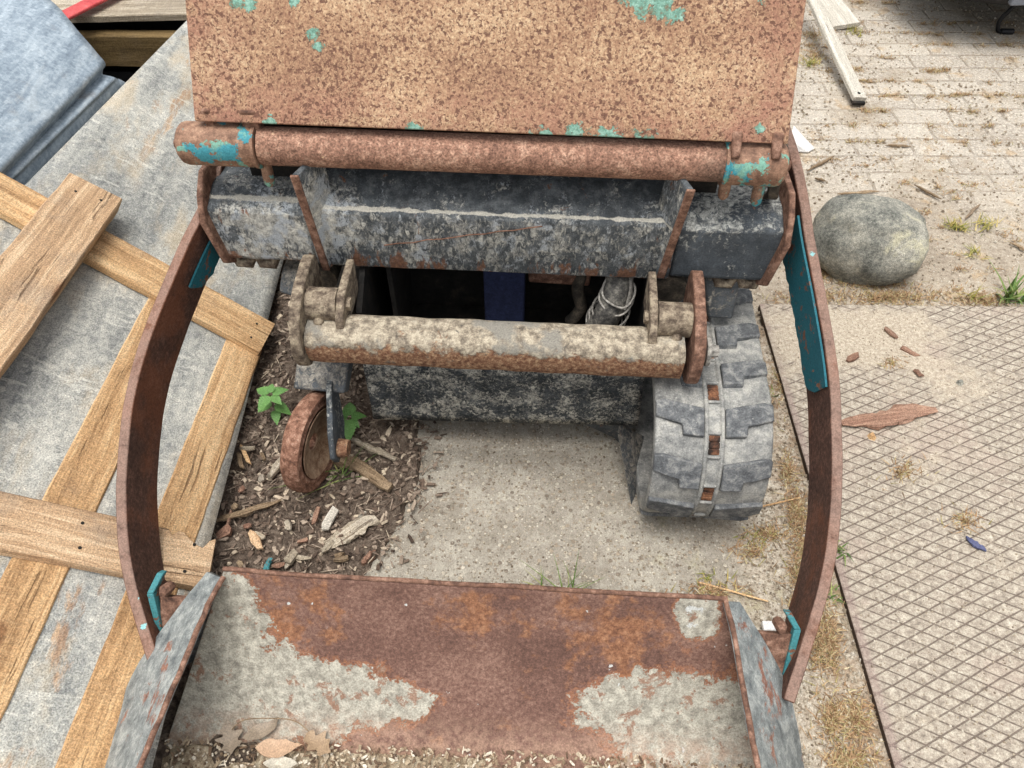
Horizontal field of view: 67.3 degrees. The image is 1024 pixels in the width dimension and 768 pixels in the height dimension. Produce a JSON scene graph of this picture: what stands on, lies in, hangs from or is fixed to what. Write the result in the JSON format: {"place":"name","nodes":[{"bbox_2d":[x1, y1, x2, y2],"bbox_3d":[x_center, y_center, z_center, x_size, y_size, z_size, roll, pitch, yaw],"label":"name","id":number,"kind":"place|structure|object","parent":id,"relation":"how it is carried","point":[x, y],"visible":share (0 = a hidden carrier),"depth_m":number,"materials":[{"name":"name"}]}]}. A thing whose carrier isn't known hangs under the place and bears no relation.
{"place":"outdoors","nodes":[
{"label":"outdoors","id":0,"kind":"place"},
{"bbox_2d":[152,260,447,767],"bbox_3d":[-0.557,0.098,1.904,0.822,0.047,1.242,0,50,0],"label":"mulch","id":1,"kind":"object","parent":0,"point":[412,494],"visible":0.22,"depth_m":1.78,"materials":[{"name":"brown wood"}]},
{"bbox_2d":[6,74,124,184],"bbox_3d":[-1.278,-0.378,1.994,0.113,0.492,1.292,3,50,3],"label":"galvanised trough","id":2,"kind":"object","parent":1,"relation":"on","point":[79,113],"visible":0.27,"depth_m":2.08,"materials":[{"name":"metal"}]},
{"bbox_2d":[216,524,232,539],"bbox_3d":[-0.637,0.329,1.694,0.041,0.015,0.025,-31,73,-18],"label":"bark piece","id":3,"kind":"object","parent":1,"relation":"on","point":[226,530],"visible":0.96,"depth_m":1.69,"materials":[{"name":"brown wood"}]},
{"bbox_2d":[231,503,238,509],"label":"bark chip","id":4,"kind":"object","parent":1,"relation":"on","point":[234,506],"visible":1,"depth_m":1.74,"materials":[{"name":"beige wood"}]},
{"bbox_2d":[236,560,242,566],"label":"bark chip","id":5,"kind":"object","parent":1,"relation":"on","point":[239,563],"visible":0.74,"depth_m":1.65,"materials":[{"name":"beige wood"}]},
{"bbox_2d":[237,452,244,468],"bbox_3d":[-0.644,0.181,1.821,0.013,0.006,0.053,-17,52,-14],"label":"bark chip","id":6,"kind":"object","parent":1,"relation":"on","point":[240,460],"visible":1,"depth_m":1.82,"materials":[{"name":"brown wood"}]},
{"bbox_2d":[238,485,244,492],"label":"bark chip","id":7,"kind":"object","parent":1,"relation":"on","point":[241,489],"visible":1,"depth_m":1.77,"materials":[{"name":"brown wood"}]},
{"bbox_2d":[240,444,250,463],"bbox_3d":[-0.637,0.168,1.836,0.011,0.006,0.066,-22,58,-27],"label":"wood chip","id":8,"kind":"object","parent":1,"relation":"on","point":[245,455],"visible":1,"depth_m":1.83,"materials":[{"name":"beige wood"}]},
{"bbox_2d":[240,446,254,449],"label":"bark chip","id":9,"kind":"object","parent":1,"relation":"on","point":[247,448],"visible":1,"depth_m":1.84,"materials":[{"name":"grey wood"}]},
{"bbox_2d":[243,523,251,528],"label":"bark chip","id":10,"kind":"object","parent":1,"relation":"on","point":[247,525],"visible":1,"depth_m":1.71,"materials":[{"name":"brown wood"}]},
{"bbox_2d":[216,499,280,521],"bbox_3d":[-0.600,0.288,1.730,0.161,0.013,0.020,-17,52,-14],"label":"wood stick","id":11,"kind":"object","parent":1,"relation":"on","point":[248,511],"visible":0.88,"depth_m":1.73,"materials":[{"name":"brown wood"}]},
{"bbox_2d":[248,530,262,549],"bbox_3d":[-0.562,0.342,1.685,0.022,0.009,0.057,-36,63,-20],"label":"wood chip","id":12,"kind":"object","parent":1,"relation":"on","point":[255,540],"visible":1,"depth_m":1.68,"materials":[{"name":"beige wood"}]},
{"bbox_2d":[255,531,264,539],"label":"bark chip","id":13,"kind":"object","parent":1,"relation":"on","point":[261,535],"visible":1,"depth_m":1.69,"materials":[{"name":"grey wood"}]},
{"bbox_2d":[258,474,264,481],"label":"bark chip","id":14,"kind":"object","parent":1,"relation":"on","point":[261,477],"visible":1,"depth_m":1.79,"materials":[{"name":"grey wood"}]},
{"bbox_2d":[260,452,265,460],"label":"bark chip","id":15,"kind":"object","parent":1,"relation":"on","point":[263,456],"visible":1,"depth_m":1.83,"materials":[{"name":"beige wood"}]},
{"bbox_2d":[263,557,272,569],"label":"chip","id":16,"kind":"object","parent":1,"relation":"on","point":[267,564],"visible":0.59,"depth_m":1.64,"materials":[{"name":"teal paint"}]},
{"bbox_2d":[267,457,279,479],"bbox_3d":[-0.554,0.194,1.808,0.019,0.017,0.072,15,45,14],"label":"bark piece","id":17,"kind":"object","parent":1,"relation":"on","point":[274,470],"visible":0.74,"depth_m":1.80,"materials":[{"name":"grey wood"}]},
{"bbox_2d":[257,384,290,424],"bbox_3d":[-0.584,0.053,1.893,0.081,0.092,0.070,-7,50,-6],"label":"nettle seedling","id":18,"kind":"object","parent":1,"relation":"on","point":[265,403],"visible":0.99,"depth_m":1.87,"materials":[{"name":"green plant"}]},
{"bbox_2d":[272,562,285,567],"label":"bark chip","id":19,"kind":"object","parent":1,"relation":"on","point":[278,565],"visible":1,"depth_m":1.65,"materials":[{"name":"brown wood"}]},
{"bbox_2d":[284,520,291,530],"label":"bark chip","id":20,"kind":"object","parent":1,"relation":"on","point":[288,525],"visible":1,"depth_m":1.71,"materials":[{"name":"grey wood"}]},
{"bbox_2d":[284,548,298,564],"bbox_3d":[-0.474,0.371,1.655,0.020,0.014,0.037,24,54,19],"label":"wood chip","id":21,"kind":"object","parent":1,"relation":"on","point":[291,556],"visible":1,"depth_m":1.65,"materials":[{"name":"beige wood"}]},
{"bbox_2d":[297,537,307,543],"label":"bark chip","id":22,"kind":"object","parent":1,"relation":"on","point":[303,540],"visible":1,"depth_m":1.68,"materials":[{"name":"brown wood"}]},
{"bbox_2d":[296,555,311,560],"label":"bark chip","id":23,"kind":"object","parent":1,"relation":"on","point":[301,557],"visible":1,"depth_m":1.66,"materials":[{"name":"grey wood"}]},
{"bbox_2d":[312,507,320,524],"bbox_3d":[-0.440,0.295,1.721,0.012,0.010,0.046,9,53,-4],"label":"bark chip","id":24,"kind":"object","parent":1,"relation":"on","point":[315,515],"visible":1,"depth_m":1.72,"materials":[{"name":"brown wood"}]},
{"bbox_2d":[270,446,371,496],"bbox_3d":[-0.445,0.187,1.793,0.262,0.052,0.145,-14,51,-11],"label":"grass tuft","id":25,"kind":"object","parent":1,"relation":"on","point":[327,484],"visible":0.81,"depth_m":1.80,"materials":[{"name":"plant"}]},
{"bbox_2d":[321,539,333,552],"bbox_3d":[-0.401,0.353,1.673,0.016,0.008,0.038,32,48,5],"label":"bark chip","id":26,"kind":"object","parent":1,"relation":"on","point":[327,546],"visible":1,"depth_m":1.67,"materials":[{"name":"grey wood"}]},
{"bbox_2d":[322,506,338,530],"bbox_3d":[-0.408,0.300,1.716,0.022,0.007,0.064,16,50,9],"label":"wood chip","id":27,"kind":"object","parent":1,"relation":"on","point":[329,518],"visible":1,"depth_m":1.71,"materials":[{"name":"grey wood"}]},
{"bbox_2d":[334,552,344,556],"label":"bark chip","id":28,"kind":"object","parent":1,"relation":"on","point":[340,554],"visible":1,"depth_m":1.66,"materials":[{"name":"brown wood"}]},
{"bbox_2d":[333,555,348,561],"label":"bark chip","id":29,"kind":"object","parent":1,"relation":"on","point":[345,558],"visible":1,"depth_m":1.65,"materials":[{"name":"brown wood"}]},
{"bbox_2d":[324,515,379,548],"bbox_3d":[-0.355,0.327,1.702,0.122,0.014,0.049,-33,58,-25],"label":"wood chip","id":30,"kind":"object","parent":1,"relation":"on","point":[356,527],"visible":1,"depth_m":1.70,"materials":[{"name":"grey wood"}]},
{"bbox_2d":[342,403,366,439],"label":"nettle seedling","id":31,"kind":"object","parent":1,"relation":"on","point":[348,410],"visible":0.72,"depth_m":1.83,"materials":[{"name":"green plant"}]},
{"bbox_2d":[331,456,392,491],"bbox_3d":[-0.357,0.201,1.802,0.184,0.026,0.045,24,54,19],"label":"wood stick","id":32,"kind":"object","parent":1,"relation":"on","point":[371,474],"visible":0.8,"depth_m":1.79,"materials":[{"name":"brown wood"}]},
{"bbox_2d":[361,550,375,565],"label":"dry leaf","id":33,"kind":"object","parent":1,"relation":"on","point":[364,562],"visible":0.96,"depth_m":1.67,"materials":[{"name":"brown plant"}]},
{"bbox_2d":[365,550,371,560],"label":"bark chip","id":34,"kind":"object","parent":1,"relation":"on","point":[368,556],"visible":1,"depth_m":1.66,"materials":[{"name":"brown wood"}]},
{"bbox_2d":[351,438,396,460],"bbox_3d":[-0.332,0.157,1.844,0.126,0.014,0.024,20,53,16],"label":"bark piece","id":35,"kind":"object","parent":1,"relation":"on","point":[370,448],"visible":0.99,"depth_m":1.84,"materials":[{"name":"grey wood"}]},
{"bbox_2d":[750,0,1023,325],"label":"paving","id":36,"kind":"structure","parent":0,"point":[908,118],"depth_m":2.79,"materials":[{"name":"brick"}]},
{"bbox_2d":[0,0,104,174],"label":"galvanised trough","id":37,"kind":"object","parent":36,"relation":"on","point":[52,64],"visible":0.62,"depth_m":2.09,"materials":[{"name":"metal"}]},
{"bbox_2d":[51,0,186,66],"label":"stacked pallet","id":38,"kind":"object","parent":36,"relation":"on","point":[133,48],"visible":0.27,"depth_m":2.80,"materials":[{"name":"brown wood"}]},
{"bbox_2d":[62,0,107,19],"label":"red strip","id":39,"kind":"object","parent":38,"relation":"on","point":[77,9],"visible":0.2,"depth_m":2.72,"materials":[{"name":"plastic"}]},
{"bbox_2d":[103,71,136,82],"bbox_3d":[-1.300,-1.037,2.836,1.400,0.081,0.315,0,50,0],"label":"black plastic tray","id":40,"kind":"object","parent":36,"relation":"on","point":[125,76],"depth_m":2.90,"materials":[{"name":"black plastic"}]},
{"bbox_2d":[72,20,186,70],"bbox_3d":[-1.385,-1.505,3.130,1.530,0.231,0.570,0,50,0],"label":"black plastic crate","id":41,"kind":"object","parent":36,"relation":"on","point":[155,25],"depth_m":2.88,"materials":[{"name":"black plastic"}]},
{"bbox_2d":[0,21,282,767],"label":"wooden crate side","id":42,"kind":"object","parent":36,"relation":"on","point":[98,210],"visible":0.57,"depth_m":1.67,"materials":[{"name":"grey wood"}]},
{"bbox_2d":[309,321,890,767],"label":"concrete slab","id":43,"kind":"structure","parent":36,"relation":"on","point":[539,503],"depth_m":1.73,"materials":[{"name":"grey concrete"}]},
{"bbox_2d":[105,0,842,767],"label":"tracked loader","id":44,"kind":"object","parent":43,"relation":"on","point":[595,214],"visible":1,"depth_m":1.41,"materials":[{"name":"metal"}]},
{"bbox_2d":[215,724,242,753],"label":"dry leaf","id":45,"kind":"object","parent":44,"relation":"in","point":[229,741],"visible":1,"depth_m":1.41,"materials":[{"name":"beige plant"}]},
{"bbox_2d":[242,717,278,739],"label":"dry leaf","id":46,"kind":"object","parent":44,"relation":"in","point":[258,731],"visible":1,"depth_m":1.42,"materials":[{"name":"beige plant"}]},
{"bbox_2d":[232,718,308,731],"bbox_3d":[-0.443,0.623,1.408,0.143,0.020,0.018,1,50,1],"label":"leaf stalk","id":47,"kind":"object","parent":44,"relation":"in","point":[270,718],"visible":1,"depth_m":1.41,"materials":[{"name":"brown plant"}]},
{"bbox_2d":[303,730,330,755],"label":"dry leaf","id":48,"kind":"object","parent":44,"relation":"in","point":[319,743],"visible":1,"depth_m":1.40,"materials":[{"name":"beige plant"}]},
{"bbox_2d":[161,744,618,767],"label":"bucket dirt","id":49,"kind":"structure","parent":44,"relation":"in","point":[198,761],"depth_m":1.40,"materials":[{"name":"brown soil"}]},
{"bbox_2d":[255,738,301,757],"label":"dry leaf","id":50,"kind":"object","parent":49,"relation":"on","point":[272,748],"visible":1,"depth_m":1.40,"materials":[{"name":"beige plant"}]},
{"bbox_2d":[263,756,296,767],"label":"dry leaf","id":51,"kind":"object","parent":49,"relation":"on","point":[282,762],"visible":1,"depth_m":1.38,"materials":[{"name":"beige plant"}]},
{"bbox_2d":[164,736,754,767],"bbox_3d":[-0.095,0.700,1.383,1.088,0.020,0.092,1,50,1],"label":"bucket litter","id":52,"kind":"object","parent":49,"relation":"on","point":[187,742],"visible":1,"depth_m":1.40,"materials":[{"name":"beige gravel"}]},
{"bbox_2d":[523,570,543,585],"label":"grass tuft","id":53,"kind":"object","parent":43,"relation":"on","point":[536,579],"visible":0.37,"depth_m":1.64,"materials":[{"name":"green plant"}]},
{"bbox_2d":[523,552,603,587],"bbox_3d":[0.106,0.409,1.611,0.184,0.081,0.134,0,50,0],"label":"grass tuft","id":54,"kind":"object","parent":43,"relation":"on","point":[568,576],"visible":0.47,"depth_m":1.63,"materials":[{"name":"green plant"}]},
{"bbox_2d":[696,567,737,595],"bbox_3d":[0.418,0.431,1.636,0.164,0.015,0.076,-21,53,-17],"label":"grass tuft","id":55,"kind":"object","parent":43,"relation":"on","point":[707,579],"visible":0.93,"depth_m":1.65,"materials":[{"name":"plant"}]},
{"bbox_2d":[733,523,778,550],"bbox_3d":[0.544,0.339,1.714,0.100,0.016,0.064,16,52,13],"label":"grass tuft","id":56,"kind":"object","parent":43,"relation":"on","point":[754,537],"visible":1,"depth_m":1.72,"materials":[{"name":"green plant"}]},
{"bbox_2d":[763,497,800,506],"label":"straw stem","id":57,"kind":"object","parent":43,"relation":"on","point":[780,502],"visible":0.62,"depth_m":1.77,"materials":[{"name":"beige plant"}]},
{"bbox_2d":[827,582,845,605],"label":"grass tuft","id":58,"kind":"object","parent":43,"relation":"on","point":[831,589],"visible":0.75,"depth_m":1.63,"materials":[{"name":"green plant"}]},
{"bbox_2d":[352,0,1023,767],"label":"grit","id":59,"kind":"object","parent":36,"relation":"on","point":[842,672],"visible":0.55,"depth_m":1.80,"materials":[{"name":"stone"}]},
{"bbox_2d":[761,621,775,630],"bbox_3d":[0.526,0.495,1.569,0.030,0.012,0.020,0,50,0],"label":"white shard","id":60,"kind":"object","parent":59,"relation":"on","point":[767,625],"visible":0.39,"depth_m":1.56,"materials":[{"name":"ceramic"}]},
{"bbox_2d":[792,126,813,152],"bbox_3d":[1.013,-0.863,2.710,0.106,0.050,0.093,0,50,0],"label":"white shard","id":61,"kind":"object","parent":36,"relation":"on","point":[803,144],"visible":0.77,"depth_m":2.71,"materials":[{"name":"ceramic"}]},
{"bbox_2d":[799,54,824,68],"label":"grass tuft","id":62,"kind":"object","parent":36,"relation":"on","point":[809,61],"visible":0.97,"depth_m":3.10,"materials":[{"name":"yellow plant"}]},
{"bbox_2d":[807,156,833,170],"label":"twig","id":63,"kind":"object","parent":36,"relation":"on","point":[820,163],"visible":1,"depth_m":2.65,"materials":[{"name":"brown wood"}]},
{"bbox_2d":[806,0,866,105],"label":"bleached board","id":64,"kind":"object","parent":36,"relation":"on","point":[843,66],"visible":1,"depth_m":3.01,"materials":[{"name":"white wood"}]},
{"bbox_2d":[821,0,859,29],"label":"bleached board","id":65,"kind":"object","parent":36,"relation":"on","point":[840,14],"visible":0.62,"depth_m":3.32,"materials":[{"name":"white wood"}]},
{"bbox_2d":[665,0,1023,767],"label":"dry moss","id":66,"kind":"object","parent":36,"relation":"on","point":[837,714],"visible":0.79,"depth_m":1.73,"materials":[{"name":"beige plant"}]},
{"bbox_2d":[698,582,767,601],"bbox_3d":[0.468,0.440,1.629,0.148,0.004,0.006,13,51,11],"label":"straw stem","id":67,"kind":"object","parent":66,"relation":"on","point":[714,586],"visible":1,"depth_m":1.63,"materials":[{"name":"beige plant"}]},
{"bbox_2d":[845,25,864,36],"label":"grass tuft","id":68,"kind":"object","parent":36,"relation":"on","point":[855,30],"visible":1,"depth_m":3.27,"materials":[{"name":"yellow plant"}]},
{"bbox_2d":[837,190,878,193],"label":"twig","id":69,"kind":"object","parent":36,"relation":"on","point":[865,191],"visible":0.91,"depth_m":2.54,"materials":[{"name":"brown wood"}]},
{"bbox_2d":[813,193,928,285],"bbox_3d":[1.052,-0.419,2.274,0.345,0.258,0.259,9,44,1],"label":"boulder","id":70,"kind":"object","parent":36,"relation":"on","point":[869,239],"visible":0.86,"depth_m":2.18,"materials":[{"name":"grey stone"}]},
{"bbox_2d":[758,304,1023,767],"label":"grid panel","id":71,"kind":"object","parent":36,"relation":"on","point":[978,634],"visible":1,"depth_m":1.73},
{"bbox_2d":[836,539,853,565],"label":"grass tuft","id":72,"kind":"object","parent":71,"relation":"on","point":[841,547],"visible":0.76,"depth_m":1.67,"materials":[{"name":"green plant"}]},
{"bbox_2d":[846,352,858,361],"bbox_3d":[0.904,-0.071,2.038,0.047,0.006,0.021,-27,51,-14],"label":"leaf bit","id":73,"kind":"object","parent":71,"relation":"on","point":[853,357],"visible":1,"depth_m":2.04,"materials":[{"name":"brown plant"}]},
{"bbox_2d":[867,432,875,440],"bbox_3d":[0.879,0.126,1.875,0.021,0.011,0.023,33,57,25],"label":"pebble","id":74,"kind":"object","parent":71,"relation":"on","point":[871,436],"visible":1,"depth_m":1.87,"materials":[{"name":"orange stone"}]},
{"bbox_2d":[842,403,937,430],"bbox_3d":[0.937,0.082,1.909,0.253,0.017,0.060,-14,51,-11],"label":"bark piece","id":75,"kind":"object","parent":71,"relation":"on","point":[897,414],"visible":0.98,"depth_m":1.90,"materials":[{"name":"wood"}]},
{"bbox_2d":[884,326,897,338],"bbox_3d":[1.033,-0.140,2.097,0.014,0.006,0.050,-27,53,-17],"label":"leaf bit","id":76,"kind":"object","parent":71,"relation":"on","point":[890,332],"visible":1,"depth_m":2.09,"materials":[{"name":"brown plant"}]},
{"bbox_2d":[900,345,920,356],"bbox_3d":[1.066,-0.086,2.056,0.053,0.006,0.017,37,64,20],"label":"leaf bit","id":77,"kind":"object","parent":71,"relation":"on","point":[907,350],"visible":1,"depth_m":2.06,"materials":[{"name":"brown plant"}]},
{"bbox_2d":[913,369,923,376],"bbox_3d":[1.059,-0.030,2.005,0.016,0.009,0.029,-14,51,-11],"label":"leaf bit","id":78,"kind":"object","parent":71,"relation":"on","point":[918,372],"visible":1,"depth_m":2.00,"materials":[{"name":"brown plant"}]},
{"bbox_2d":[956,379,963,385],"bbox_3d":[1.157,-0.006,1.986,0.021,0.011,0.022,0,50,0],"label":"pebble","id":79,"kind":"object","parent":71,"relation":"on","point":[959,382],"visible":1,"depth_m":1.98,"materials":[{"name":"grey stone"}]},
{"bbox_2d":[966,536,986,551],"bbox_3d":[1.016,0.351,1.684,0.016,0.009,0.048,-35,58,-26],"label":"scrap","id":80,"kind":"object","parent":71,"relation":"on","point":[975,544],"visible":1,"depth_m":1.68,"materials":[{"name":"plastic"}]},
{"bbox_2d":[885,144,910,147],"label":"twig","id":81,"kind":"object","parent":36,"relation":"on","point":[898,145],"visible":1,"depth_m":2.72,"materials":[{"name":"brown wood"}]},
{"bbox_2d":[914,184,941,198],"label":"twig","id":82,"kind":"object","parent":36,"relation":"on","point":[927,191],"visible":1,"depth_m":2.54,"materials":[{"name":"brown wood"}]},
{"bbox_2d":[942,215,973,234],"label":"grass tuft","id":83,"kind":"object","parent":36,"relation":"on","point":[956,226],"visible":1,"depth_m":2.43,"materials":[{"name":"plant"}]},
{"bbox_2d":[965,204,979,218],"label":"twig","id":84,"kind":"object","parent":36,"relation":"on","point":[972,210],"visible":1,"depth_m":2.48,"materials":[{"name":"brown wood"}]},
{"bbox_2d":[957,284,991,300],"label":"grass tuft","id":85,"kind":"object","parent":36,"relation":"on","point":[973,293],"visible":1,"depth_m":2.22,"materials":[{"name":"plant"}]},
{"bbox_2d":[963,243,992,258],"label":"grass tuft","id":86,"kind":"object","parent":36,"relation":"on","point":[974,250],"visible":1,"depth_m":2.35,"materials":[{"name":"yellow plant"}]},
{"bbox_2d":[971,212,1013,236],"bbox_3d":[1.502,-0.510,2.426,0.138,0.035,0.105,-13,51,-11],"label":"grass tuft","id":87,"kind":"object","parent":36,"relation":"on","point":[985,224],"visible":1,"depth_m":2.44,"materials":[{"name":"plant"}]},
{"bbox_2d":[970,0,1023,34],"bbox_3d":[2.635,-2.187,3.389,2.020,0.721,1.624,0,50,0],"label":"parked car","id":88,"kind":"object","parent":36,"relation":"on","point":[1013,4],"visible":1,"depth_m":3.19,"materials":[{"name":"black metal"}]},
{"bbox_2d":[988,259,1023,305],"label":"grass tuft","id":89,"kind":"object","parent":36,"relation":"on","point":[1012,289],"visible":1,"depth_m":2.21,"materials":[{"name":"green plant"}]},
{"bbox_2d":[1010,242,1023,250],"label":"twig","id":90,"kind":"object","parent":36,"relation":"on","point":[1020,247],"visible":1,"depth_m":2.37,"materials":[{"name":"brown wood"}]}
]}

